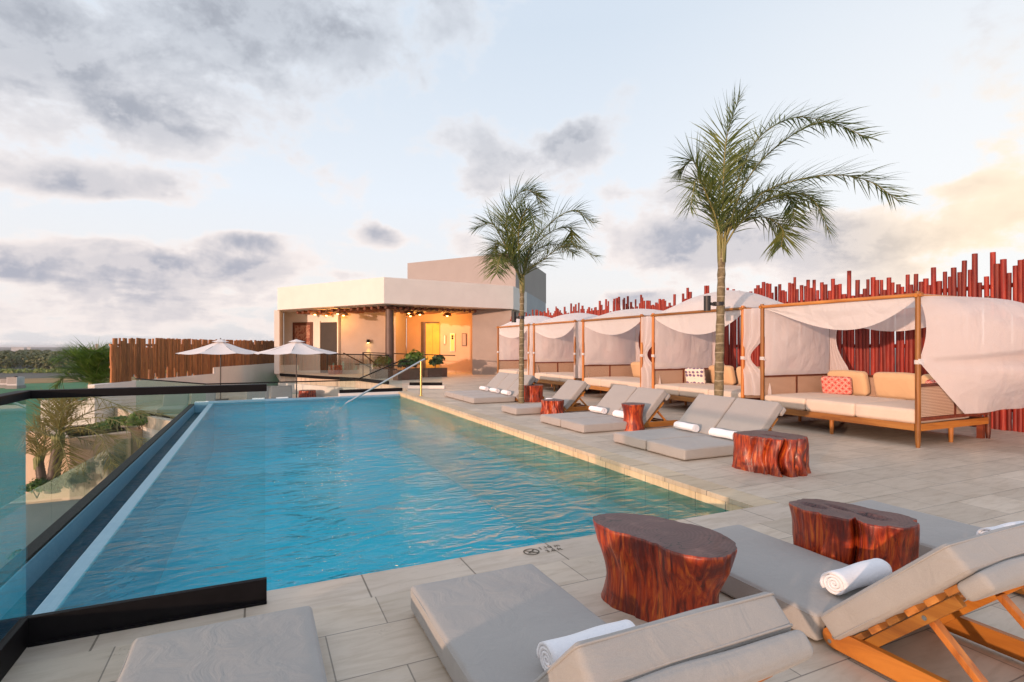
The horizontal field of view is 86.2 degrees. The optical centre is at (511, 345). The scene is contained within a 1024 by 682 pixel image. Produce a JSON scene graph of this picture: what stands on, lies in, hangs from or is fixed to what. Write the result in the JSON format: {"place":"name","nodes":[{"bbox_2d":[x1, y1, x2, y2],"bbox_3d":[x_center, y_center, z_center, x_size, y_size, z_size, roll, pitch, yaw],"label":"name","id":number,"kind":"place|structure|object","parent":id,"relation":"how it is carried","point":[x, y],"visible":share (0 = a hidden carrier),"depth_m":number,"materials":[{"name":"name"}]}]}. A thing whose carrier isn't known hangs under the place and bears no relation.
{"place":"outdoors","nodes":[
{"label":"outdoors","id":0,"kind":"place"},
{"bbox_2d":[0,378,6,387],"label":"air conditioner","id":1,"kind":"object","parent":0,"point":[3,383],"visible":0.49,"depth_m":173.44,"materials":[{"name":"grey metal"}]},
{"bbox_2d":[5,549,21,563],"bbox_3d":[-8.359,3.712,9.604,0.688,0.392,0.804,0,0,44],"label":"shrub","id":2,"kind":"object","parent":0,"point":[12,555],"visible":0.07,"depth_m":9.47,"materials":[{"name":"green plant"}]},
{"bbox_2d":[5,376,25,388],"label":"air conditioner","id":3,"kind":"object","parent":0,"point":[15,382],"visible":1,"depth_m":170.56,"materials":[{"name":"grey metal"}]},
{"bbox_2d":[11,347,23,350],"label":"building","id":4,"kind":"structure","parent":0,"point":[16,348],"depth_m":1494.02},
{"bbox_2d":[0,499,79,568],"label":"walkway","id":5,"kind":"structure","parent":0,"point":[22,527],"depth_m":12.01,"materials":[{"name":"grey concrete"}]},
{"bbox_2d":[25,376,176,382],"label":"field strip","id":6,"kind":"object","parent":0,"point":[38,380],"depth_m":209.89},
{"bbox_2d":[0,382,350,451],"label":"lawn","id":7,"kind":"structure","parent":0,"point":[9,413],"depth_m":108.12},
{"bbox_2d":[0,451,25,519],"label":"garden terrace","id":8,"kind":"structure","parent":7,"relation":"on","point":[12,472],"depth_m":23.20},
{"bbox_2d":[16,478,54,497],"bbox_3d":[-12.305,3.680,14.164,0.706,0.551,0.585,0,0,3],"label":"shrub","id":9,"kind":"object","parent":8,"relation":"on","point":[30,487],"visible":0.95,"depth_m":14.04,"materials":[{"name":"green plant"}]},
{"bbox_2d":[33,477,72,490],"bbox_3d":[-12.240,3.671,14.493,0.869,0.471,0.915,0,0,30],"label":"shrub","id":10,"kind":"object","parent":8,"relation":"on","point":[46,481],"visible":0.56,"depth_m":14.29,"materials":[{"name":"green plant"}]},
{"bbox_2d":[7,411,101,490],"bbox_3d":[-12.544,2.833,14.898,2.231,2.159,1.240,0,0,5],"label":"leaning palm","id":11,"kind":"object","parent":8,"relation":"on","point":[39,468],"visible":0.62,"depth_m":14.87,"materials":[{"name":"green plant"}]},
{"bbox_2d":[41,400,87,428],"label":"planter wall","id":12,"kind":"structure","parent":8,"relation":"on","point":[80,413],"depth_m":25.53,"materials":[{"name":"white paint"}]},
{"bbox_2d":[52,468,94,491],"bbox_3d":[-11.748,3.599,14.651,0.905,0.614,0.759,0,0,-43],"label":"shrub","id":13,"kind":"object","parent":8,"relation":"on","point":[72,480],"visible":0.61,"depth_m":14.52,"materials":[{"name":"green plant"}]},
{"bbox_2d":[26,425,142,503],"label":"planter wall","id":14,"kind":"structure","parent":8,"relation":"on","point":[63,494],"depth_m":16.60,"materials":[{"name":"beige paint"}]},
{"bbox_2d":[121,411,152,428],"bbox_3d":[-11.813,2.347,17.312,1.005,0.619,1.084,0,0,-25],"label":"shrub","id":15,"kind":"object","parent":14,"relation":"on","point":[135,419],"visible":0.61,"depth_m":17.07,"materials":[{"name":"green plant"}]},
{"bbox_2d":[37,335,135,388],"bbox_3d":[-19.723,2.604,25.886,4.548,6.291,3.689,0,0,6],"label":"garden palm","id":16,"kind":"object","parent":8,"relation":"on","point":[90,364],"visible":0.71,"depth_m":25.44,"materials":[{"name":"green plant"}]},
{"bbox_2d":[8,384,176,493],"bbox_3d":[-11.260,2.423,14.727,4.217,2.978,2.382,0,0,2],"label":"leaning palm","id":17,"kind":"object","parent":8,"relation":"on","point":[59,424],"visible":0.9,"depth_m":14.46,"materials":[{"name":"green plant"}]},
{"bbox_2d":[63,424,130,499],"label":"planter wall","id":18,"kind":"structure","parent":8,"relation":"on","point":[82,490],"depth_m":16.01,"materials":[{"name":"beige paint"}]},
{"bbox_2d":[86,422,113,430],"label":"shrub","id":19,"kind":"object","parent":18,"relation":"on","point":[101,424],"visible":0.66,"depth_m":16.93,"materials":[{"name":"green plant"}]},
{"bbox_2d":[83,452,125,479],"bbox_3d":[-11.916,3.508,15.995,1.005,0.794,1.083,0,0,-25],"label":"shrub","id":20,"kind":"object","parent":18,"relation":"in","point":[99,465],"visible":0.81,"depth_m":15.88,"materials":[{"name":"green plant"}]},
{"bbox_2d":[99,415,126,428],"bbox_3d":[-12.643,2.430,17.410,0.929,0.454,0.776,0,0,-25],"label":"shrub","id":21,"kind":"object","parent":18,"relation":"on","point":[121,417],"visible":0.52,"depth_m":17.30,"materials":[{"name":"green plant"}]},
{"bbox_2d":[88,363,279,423],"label":"terrace wall","id":22,"kind":"structure","parent":8,"relation":"on","point":[249,373],"depth_m":24.18,"materials":[{"name":"white paint"}]},
{"bbox_2d":[109,338,273,382],"bbox_3d":[-14.398,0.499,26.534,0.182,1.658,13.740,0,0,0],"label":"log fence","id":23,"kind":"object","parent":22,"relation":"on","point":[131,358],"visible":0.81,"depth_m":22.96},
{"bbox_2d":[134,396,324,444],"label":"hotel wing","id":24,"kind":"structure","parent":7,"relation":"on","point":[151,432],"depth_m":17.11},
{"bbox_2d":[115,386,318,430],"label":"sun terrace","id":25,"kind":"structure","parent":0,"point":[157,423],"depth_m":19.55,"materials":[{"name":"stone"}]},
{"bbox_2d":[157,394,189,413],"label":"sun lounger","id":26,"kind":"object","parent":25,"relation":"on","point":[176,403],"visible":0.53,"depth_m":18.82,"materials":[{"name":"grey fabric"}]},
{"bbox_2d":[191,393,215,403],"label":"sun lounger","id":27,"kind":"object","parent":25,"relation":"on","point":[203,397],"visible":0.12,"depth_m":19.34,"materials":[{"name":"grey fabric"}]},
{"bbox_2d":[175,338,255,400],"bbox_3d":[-11.729,0.940,22.005,3.004,2.520,3.004,0,0,-25],"label":"parasol","id":28,"kind":"object","parent":25,"relation":"on","point":[220,346],"visible":0.88,"depth_m":21.41,"materials":[{"name":"white fabric"}]},
{"bbox_2d":[246,386,268,399],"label":"sun lounger","id":29,"kind":"object","parent":25,"relation":"on","point":[260,394],"visible":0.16,"depth_m":20.47,"materials":[{"name":"grey fabric"}]},
{"bbox_2d":[271,385,291,398],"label":"sun lounger","id":30,"kind":"object","parent":25,"relation":"on","point":[282,391],"visible":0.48,"depth_m":20.90,"materials":[{"name":"grey fabric"}]},
{"bbox_2d":[254,338,338,397],"bbox_3d":[-8.669,0.940,21.997,3.004,2.520,3.004,0,0,-36],"label":"parasol","id":31,"kind":"object","parent":25,"relation":"on","point":[296,346],"visible":0.89,"depth_m":21.43,"materials":[{"name":"white fabric"}]},
{"bbox_2d":[299,390,315,397],"bbox_3d":[-8.787,2.049,23.495,0.716,0.302,0.709,0,0,-25],"label":"stump table","id":32,"kind":"object","parent":25,"relation":"on","point":[307,393],"visible":0.97,"depth_m":23.24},
{"bbox_2d":[338,391,399,395],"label":"kerb wall","id":33,"kind":"structure","parent":0,"point":[367,393],"depth_m":17.08,"materials":[{"name":"white paint"}]},
{"bbox_2d":[135,378,355,418],"bbox_3d":[-8.744,1.629,16.502,7.502,1.142,2.159,0,0,6],"label":"glass balustrade","id":34,"kind":"object","parent":33,"relation":"attached to","point":[233,383],"visible":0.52,"depth_m":16.36,"materials":[{"name":"black metal"}]},
{"bbox_2d":[356,361,410,380],"bbox_3d":[-4.119,0.794,17.521,1.757,0.594,0.040,0,0,-25],"label":"stair handrail","id":35,"kind":"object","parent":34,"relation":"attached to","point":[381,369],"visible":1,"depth_m":17.48,"materials":[{"name":"black metal"}]},
{"bbox_2d":[339,388,402,392],"bbox_3d":[-4.428,0.991,17.244,1.950,0.918,0.100,0,0,-25],"label":"glass balustrade","id":36,"kind":"object","parent":33,"relation":"on","point":[372,390],"visible":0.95,"depth_m":17.21,"materials":[{"name":"black metal"}]},
{"bbox_2d":[56,396,716,610],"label":"pool water","id":37,"kind":"structure","parent":0,"point":[392,406],"depth_m":6.86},
{"bbox_2d":[0,347,1012,416],"bbox_3d":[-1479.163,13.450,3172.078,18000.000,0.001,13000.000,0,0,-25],"label":"ground","id":38,"kind":"structure","parent":0,"point":[25,375],"depth_m":267.25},
{"bbox_2d":[0,368,176,372],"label":"field hedge","id":39,"kind":"object","parent":38,"relation":"on","point":[24,370],"visible":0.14,"depth_m":272.68,"materials":[{"name":"green plant"}]},
{"bbox_2d":[0,349,406,369],"bbox_3d":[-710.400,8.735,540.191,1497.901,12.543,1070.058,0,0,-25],"label":"woodland","id":40,"kind":"object","parent":38,"relation":"on","point":[35,358],"visible":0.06,"depth_m":294.41,"materials":[{"name":"green plant"}]},
{"bbox_2d":[0,0,1023,346],"label":"sky","id":41,"kind":"structure","parent":0,"point":[168,167],"materials":[{"name":"white"}]},
{"bbox_2d":[1,367,1023,681],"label":"pool deck","id":42,"kind":"structure","parent":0,"point":[967,477],"depth_m":5.07,"materials":[{"name":"stone"}]},
{"bbox_2d":[0,384,266,681],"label":"glass balustrade","id":43,"kind":"object","parent":42,"relation":"on","point":[21,636],"visible":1,"depth_m":2.80,"materials":[{"name":"black metal"}]},
{"bbox_2d":[116,606,326,681],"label":"sun lounger","id":44,"kind":"object","parent":42,"relation":"on","point":[282,646],"visible":1,"depth_m":2.30,"materials":[{"name":"beige fabric"}]},
{"bbox_2d":[278,383,361,396],"bbox_3d":[-6.918,1.976,22.432,1.253,0.448,11.882,0,0,-42],"label":"podium face","id":45,"kind":"object","parent":42,"relation":"attached to","point":[326,391],"visible":0.26,"depth_m":24.02},
{"bbox_2d":[279,353,388,384],"bbox_3d":[-7.778,0.890,23.666,8.811,1.120,0.527,0,0,42],"label":"glass balustrade","id":46,"kind":"object","parent":42,"relation":"on","point":[334,378],"visible":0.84,"depth_m":23.32,"materials":[{"name":"black metal"}]},
{"bbox_2d":[328,365,342,373],"bbox_3d":[-9.085,1.219,28.194,0.752,0.462,0.743,0,0,-25],"label":"stump table","id":47,"kind":"object","parent":42,"relation":"on","point":[335,369],"visible":0.99,"depth_m":27.89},
{"bbox_2d":[154,399,542,594],"bbox_3d":[-3.046,2.350,9.845,5.600,1.400,14.020,0,0,-25],"label":"pool basin","id":48,"kind":"object","parent":42,"relation":"in","point":[444,529],"visible":0.35,"depth_m":9.48,"materials":[{"name":"teal tile"}]},
{"bbox_2d":[0,394,399,640],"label":"infinity edge wall","id":49,"kind":"structure","parent":48,"relation":"on","point":[67,591],"depth_m":5.59,"materials":[{"name":"blue tile"}]},
{"bbox_2d":[0,404,193,587],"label":"edge cap","id":50,"kind":"object","parent":49,"relation":"attached to","point":[17,562],"visible":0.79,"depth_m":5.14,"materials":[{"name":"black metal"}]},
{"bbox_2d":[4,412,200,633],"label":"gutter water","id":51,"kind":"structure","parent":49,"relation":"in","point":[98,525],"depth_m":5.54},
{"bbox_2d":[390,409,641,542],"bbox_3d":[-0.797,2.410,10.988,0.323,0.880,13.490,0,0,-25],"label":"pool ledge","id":52,"kind":"object","parent":48,"relation":"on","point":[571,493],"visible":0.44,"depth_m":9.01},
{"bbox_2d":[399,393,743,520],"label":"pool side wall","id":53,"kind":"structure","parent":48,"relation":"on","point":[673,498],"depth_m":7.41,"materials":[{"name":"tile"}]},
{"bbox_2d":[398,391,777,507],"bbox_3d":[-0.573,1.475,11.237,0.300,0.050,13.747,0,0,-25],"label":"pool side coping","id":54,"kind":"object","parent":53,"relation":"on","point":[726,494],"visible":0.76,"depth_m":6.79,"materials":[{"name":"stone"}]},
{"bbox_2d":[337,358,424,412],"bbox_3d":[-3.644,1.088,15.415,2.503,1.462,0.120,0,0,-28],"label":"pool handrail","id":55,"kind":"object","parent":54,"relation":"on","point":[377,385],"visible":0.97,"depth_m":15.62,"materials":[{"name":"metal"}]},
{"bbox_2d":[371,368,396,378],"bbox_3d":[-5.758,1.238,24.600,1.100,0.425,0.400,0,0,-42],"label":"planter","id":56,"kind":"object","parent":42,"relation":"on","point":[384,373],"visible":0.73,"depth_m":24.33,"materials":[{"name":"brown metal"}]},
{"bbox_2d":[372,356,391,366],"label":"shrub","id":57,"kind":"object","parent":56,"relation":"on","point":[381,360],"visible":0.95,"depth_m":24.45,"materials":[{"name":"green plant"}]},
{"bbox_2d":[343,352,454,376],"bbox_3d":[-5.537,0.870,24.108,5.341,1.160,2.840,0,0,20],"label":"porch stair rail","id":58,"kind":"object","parent":42,"relation":"on","point":[369,364],"visible":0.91,"depth_m":25.29,"materials":[{"name":"black metal"}]},
{"bbox_2d":[13,503,790,665],"bbox_3d":[0.069,1.600,3.756,5.460,0.300,0.350,0,0,-25],"label":"pool coping","id":59,"kind":"object","parent":42,"relation":"on","point":[341,590],"visible":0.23,"depth_m":3.37,"materials":[{"name":"stone"}]},
{"bbox_2d":[523,545,561,554],"bbox_3d":[0.218,1.446,3.886,0.296,0.002,0.116,0,0,-25],"label":"depth marker","id":60,"kind":"object","parent":59,"relation":"on","point":[539,551],"visible":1,"depth_m":3.87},
{"bbox_2d":[393,369,419,380],"bbox_3d":[-4.503,1.238,23.400,1.100,0.425,0.400,0,0,-42],"label":"planter","id":61,"kind":"object","parent":42,"relation":"on","point":[414,374],"visible":0.77,"depth_m":23.20,"materials":[{"name":"brown metal"}]},
{"bbox_2d":[397,358,415,367],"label":"shrub","id":62,"kind":"object","parent":61,"relation":"on","point":[412,362],"visible":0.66,"depth_m":23.17,"materials":[{"name":"green plant"}]},
{"bbox_2d":[274,253,545,374],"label":"rooftop pavilion","id":63,"kind":"structure","parent":42,"relation":"on","point":[469,300],"depth_m":28.35,"materials":[{"name":"white paint"}]},
{"bbox_2d":[293,322,312,345],"bbox_3d":[-11.467,-0.600,29.944,1.415,1.400,0.058,0,0,23],"label":"framed painting","id":64,"kind":"object","parent":63,"relation":"attached to","point":[302,331],"visible":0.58,"depth_m":29.85},
{"bbox_2d":[318,321,336,372],"bbox_3d":[-9.868,0.045,29.255,1.224,2.790,0.058,0,0,23],"label":"door","id":65,"kind":"structure","parent":63,"relation":"in","point":[327,331],"depth_m":29.28,"materials":[{"name":"white paint"}]},
{"bbox_2d":[421,322,439,367],"bbox_3d":[-4.501,0.055,30.114,1.012,2.770,0.068,0,0,-1],"label":"lift door","id":66,"kind":"structure","parent":63,"relation":"in","point":[430,331],"depth_m":30.11,"materials":[{"name":"yellow metal"}]},
{"bbox_2d":[450,333,454,350],"bbox_3d":[-3.282,-0.200,30.142,0.271,1.000,0.066,0,0,-1],"label":"wall sign","id":67,"kind":"object","parent":63,"relation":"attached to","point":[452,341],"visible":1,"depth_m":30.12,"materials":[{"name":"yellow paint"}]},
{"bbox_2d":[462,333,465,345],"bbox_3d":[-2.641,-0.350,30.161,0.253,0.700,0.058,0,0,-1],"label":"wall sign","id":68,"kind":"object","parent":63,"relation":"attached to","point":[463,339],"visible":1,"depth_m":30.13,"materials":[{"name":"brown metal"}]},
{"bbox_2d":[403,368,424,376],"bbox_3d":[-4.424,1.238,25.200,1.100,0.425,0.400,0,0,-42],"label":"planter","id":69,"kind":"object","parent":42,"relation":"on","point":[423,372],"visible":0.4,"depth_m":25.20,"materials":[{"name":"brown metal"}]},
{"bbox_2d":[404,349,427,367],"bbox_3d":[-4.415,0.576,25.185,1.193,0.899,0.976,0,0,39],"label":"shrub","id":70,"kind":"object","parent":69,"relation":"on","point":[415,356],"visible":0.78,"depth_m":24.97,"materials":[{"name":"green plant"}]},
{"bbox_2d":[408,385,444,388],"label":"kerb","id":71,"kind":"structure","parent":42,"relation":"on","point":[427,386],"depth_m":18.64,"materials":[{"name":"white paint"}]},
{"bbox_2d":[409,382,441,384],"bbox_3d":[-2.955,0.845,18.759,1.118,1.010,0.100,0,0,2],"label":"glass balustrade","id":72,"kind":"object","parent":71,"relation":"on","point":[426,383],"visible":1,"depth_m":18.72,"materials":[{"name":"black metal"}]},
{"bbox_2d":[425,368,446,377],"bbox_3d":[-3.595,1.238,25.600,1.100,0.425,0.400,0,0,-42],"label":"planter","id":73,"kind":"object","parent":42,"relation":"on","point":[435,372],"visible":0.98,"depth_m":25.37,"materials":[{"name":"brown metal"}]},
{"bbox_2d":[428,354,444,367],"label":"shrub","id":74,"kind":"object","parent":73,"relation":"on","point":[435,360],"visible":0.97,"depth_m":25.37,"materials":[{"name":"green plant"}]},
{"bbox_2d":[445,372,508,397],"bbox_3d":[-0.862,1.115,15.784,2.022,0.669,0.753,0,0,-25],"label":"sun lounger","id":75,"kind":"object","parent":42,"relation":"on","point":[497,379],"visible":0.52,"depth_m":15.76,"materials":[{"name":"beige fabric"}]},
{"bbox_2d":[454,373,518,400],"bbox_3d":[-0.535,1.115,15.082,2.022,0.669,0.753,0,0,-25],"label":"sun lounger","id":76,"kind":"object","parent":42,"relation":"on","point":[508,381],"visible":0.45,"depth_m":15.04,"materials":[{"name":"beige fabric"}]},
{"bbox_2d":[463,375,543,403],"bbox_3d":[-0.207,1.115,14.379,2.022,0.669,0.753,0,0,-25],"label":"sun lounger","id":77,"kind":"object","parent":42,"relation":"on","point":[513,389],"visible":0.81,"depth_m":14.12,"materials":[{"name":"beige fabric"}]},
{"bbox_2d":[496,316,552,386],"bbox_3d":[0.947,0.158,20.371,1.985,2.584,3.195,0,0,-25],"label":"cabana daybed","id":78,"kind":"object","parent":42,"relation":"on","point":[507,347],"visible":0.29,"depth_m":21.27,"materials":[{"name":"fabric"}]},
{"bbox_2d":[524,384,542,401],"bbox_3d":[0.540,1.234,14.320,0.579,0.432,0.529,0,0,-25],"label":"stump table","id":79,"kind":"object","parent":42,"relation":"on","point":[533,393],"visible":0.81,"depth_m":14.10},
{"bbox_2d":[468,170,605,402],"bbox_3d":[0.561,-1.454,13.887,3.474,5.809,2.546,0,0,-8],"label":"palm tree","id":80,"kind":"object","parent":42,"relation":"on","point":[512,248],"visible":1,"depth_m":13.72,"materials":[{"name":"green plant"}]},
{"bbox_2d":[511,312,524,321],"bbox_3d":[0.152,-0.735,13.903,0.333,0.270,0.164,0,0,0],"label":"palm speaker","id":81,"kind":"object","parent":80,"relation":"attached to","point":[513,316],"visible":1,"depth_m":13.85,"materials":[{"name":"black plastic"}]},
{"bbox_2d":[502,379,590,414],"bbox_3d":[0.835,1.115,12.145,2.022,0.669,0.753,0,0,-25],"label":"sun lounger","id":82,"kind":"object","parent":42,"relation":"on","point":[570,393],"visible":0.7,"depth_m":12.05,"materials":[{"name":"beige fabric"}]},
{"bbox_2d":[540,399,563,414],"bbox_3d":[0.871,1.289,11.444,0.492,0.321,0.494,0,0,-25],"label":"stump table","id":83,"kind":"object","parent":42,"relation":"on","point":[552,406],"visible":0.91,"depth_m":11.29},
{"bbox_2d":[532,313,601,393],"bbox_3d":[2.237,0.191,17.604,1.985,2.519,3.201,0,0,-25],"label":"cabana daybed","id":84,"kind":"object","parent":42,"relation":"on","point":[557,350],"visible":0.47,"depth_m":18.38,"materials":[{"name":"fabric"}]},
{"bbox_2d":[540,385,636,426],"bbox_3d":[1.601,1.115,10.478,2.022,0.669,0.753,0,0,-25],"label":"sun lounger","id":85,"kind":"object","parent":42,"relation":"on","point":[614,398],"visible":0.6,"depth_m":10.43,"materials":[{"name":"beige fabric"}]},
{"bbox_2d":[589,406,606,413],"bbox_3d":[1.651,1.224,10.521,0.138,0.112,0.424,26,-11,-24],"label":"rolled towel","id":86,"kind":"object","parent":85,"relation":"on","point":[598,409],"visible":1,"depth_m":10.42,"materials":[{"name":"white fabric"}]},
{"bbox_2d":[411,564,813,681],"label":"sun lounger","id":87,"kind":"object","parent":42,"relation":"on","point":[496,626],"visible":0.98,"depth_m":1.68,"materials":[{"name":"beige fabric"}]},
{"bbox_2d":[536,619,634,670],"bbox_3d":[0.319,1.224,2.238,0.424,0.112,0.138,0,12,-27],"label":"rolled towel","id":88,"kind":"object","parent":87,"relation":"on","point":[550,652],"visible":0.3,"depth_m":2.18,"materials":[{"name":"white fabric"}]},
{"bbox_2d":[561,387,677,432],"bbox_3d":[1.929,1.115,9.776,2.022,0.669,0.753,0,0,-25],"label":"sun lounger","id":89,"kind":"object","parent":42,"relation":"on","point":[651,399],"visible":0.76,"depth_m":9.64,"materials":[{"name":"beige fabric"}]},
{"bbox_2d":[612,410,623,417],"bbox_3d":[1.976,1.227,9.816,0.138,0.112,0.424,-19,8,-23],"label":"rolled towel","id":90,"kind":"object","parent":89,"relation":"on","point":[618,413],"visible":0.62,"depth_m":9.83,"materials":[{"name":"white fabric"}]},
{"bbox_2d":[581,309,671,402],"bbox_3d":[3.548,0.219,14.794,1.985,2.462,3.203,0,0,-25],"label":"cabana daybed","id":91,"kind":"object","parent":42,"relation":"on","point":[613,351],"visible":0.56,"depth_m":15.76,"materials":[{"name":"fabric"}]},
{"bbox_2d":[621,402,644,430],"bbox_3d":[2.104,1.224,9.499,0.421,0.451,0.406,0,0,-25],"label":"stump table","id":92,"kind":"object","parent":42,"relation":"on","point":[633,414],"visible":0.95,"depth_m":9.35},
{"bbox_2d":[593,513,736,621],"bbox_3d":[0.828,1.229,2.995,0.443,0.442,0.828,0,0,-39],"label":"stump table","id":93,"kind":"object","parent":42,"relation":"on","point":[658,567],"visible":0.94,"depth_m":2.87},
{"bbox_2d":[613,394,735,449],"bbox_3d":[2.589,1.115,8.313,2.022,0.669,0.753,0,0,-25],"label":"sun lounger","id":94,"kind":"object","parent":42,"relation":"on","point":[705,413],"visible":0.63,"depth_m":8.25,"materials":[{"name":"beige fabric"}]},
{"bbox_2d":[674,421,699,431],"bbox_3d":[2.652,1.224,8.325,0.138,0.112,0.424,19,-7,-22],"label":"rolled towel","id":95,"kind":"object","parent":94,"relation":"on","point":[687,426],"visible":1,"depth_m":8.24,"materials":[{"name":"white fabric"}]},
{"bbox_2d":[647,398,785,459],"bbox_3d":[2.916,1.115,7.610,2.022,0.669,0.753,0,0,-25],"label":"sun lounger","id":96,"kind":"object","parent":42,"relation":"on","point":[742,414],"visible":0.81,"depth_m":7.52,"materials":[{"name":"beige fabric"}]},
{"bbox_2d":[709,428,736,439],"bbox_3d":[2.960,1.226,7.660,0.138,0.112,0.424,-7,3,-26],"label":"rolled towel","id":97,"kind":"object","parent":96,"relation":"on","point":[722,433],"visible":0.84,"depth_m":7.62,"materials":[{"name":"white fabric"}]},
{"bbox_2d":[650,290,793,404],"bbox_3d":[4.849,0.107,12.004,1.985,2.686,3.200,0,0,-25],"label":"cabana daybed","id":98,"kind":"object","parent":42,"relation":"on","point":[683,335],"visible":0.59,"depth_m":12.23,"materials":[{"name":"fabric"}]},
{"bbox_2d":[685,368,705,382],"bbox_3d":[4.408,0.720,13.144,0.462,0.392,0.225,0,0,36],"label":"pillow","id":99,"kind":"object","parent":98,"relation":"on","point":[695,375],"visible":0.9,"depth_m":13.08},
{"bbox_2d":[510,252,1023,432],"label":"pole fence","id":100,"kind":"object","parent":42,"relation":"on","point":[856,347],"visible":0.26,"depth_m":11.30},
{"bbox_2d":[732,430,810,477],"bbox_3d":[3.041,1.244,6.409,0.633,0.412,0.804,0,0,-33],"label":"stump table","id":101,"kind":"object","parent":42,"relation":"on","point":[776,454],"visible":1,"depth_m":6.20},
{"bbox_2d":[663,77,917,395],"bbox_3d":[4.867,-1.613,10.006,4.097,6.129,2.947,0,0,-25],"label":"palm tree","id":102,"kind":"object","parent":42,"relation":"on","point":[722,223],"visible":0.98,"depth_m":9.86,"materials":[{"name":"green plant"}]},
{"bbox_2d":[704,296,723,310],"bbox_3d":[3.668,-0.775,9.937,0.363,0.270,0.194,0,0,0],"label":"spotlight","id":103,"kind":"object","parent":102,"relation":"attached to","point":[708,303],"visible":0.98,"depth_m":9.88,"materials":[{"name":"black plastic"}]},
{"bbox_2d":[789,498,919,571],"bbox_3d":[2.144,1.249,3.463,0.389,0.401,0.698,0,0,-39],"label":"stump table","id":104,"kind":"object","parent":42,"relation":"on","point":[847,534],"visible":0.84,"depth_m":3.35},
{"bbox_2d":[712,522,1023,681],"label":"sun lounger","id":105,"kind":"object","parent":42,"relation":"on","point":[936,588],"visible":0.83,"depth_m":2.43,"materials":[{"name":"beige fabric"}]},
{"bbox_2d":[820,558,891,594],"bbox_3d":[1.843,1.225,2.922,0.424,0.112,0.138,0,-2,-27],"label":"rolled towel","id":106,"kind":"object","parent":105,"relation":"on","point":[844,580],"visible":1,"depth_m":2.86,"materials":[{"name":"white fabric"}]},
{"bbox_2d":[759,291,1023,447],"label":"cabana daybed","id":107,"kind":"object","parent":42,"relation":"on","point":[970,358],"visible":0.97,"depth_m":8.25,"materials":[{"name":"fabric"}]},
{"bbox_2d":[821,376,852,394],"bbox_3d":[6.087,0.734,10.253,0.502,0.335,0.204,0,0,45],"label":"pillow","id":108,"kind":"object","parent":107,"relation":"on","point":[837,384],"visible":0.99,"depth_m":10.20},
{"bbox_2d":[850,500,1023,594],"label":"sun lounger","id":109,"kind":"object","parent":42,"relation":"on","point":[936,531],"visible":0.16,"depth_m":3.89,"materials":[{"name":"beige fabric"}]},
{"bbox_2d":[976,521,1023,533],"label":"rolled towel","id":110,"kind":"object","parent":109,"relation":"on","point":[987,529],"visible":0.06,"depth_m":3.54,"materials":[{"name":"white fabric"}]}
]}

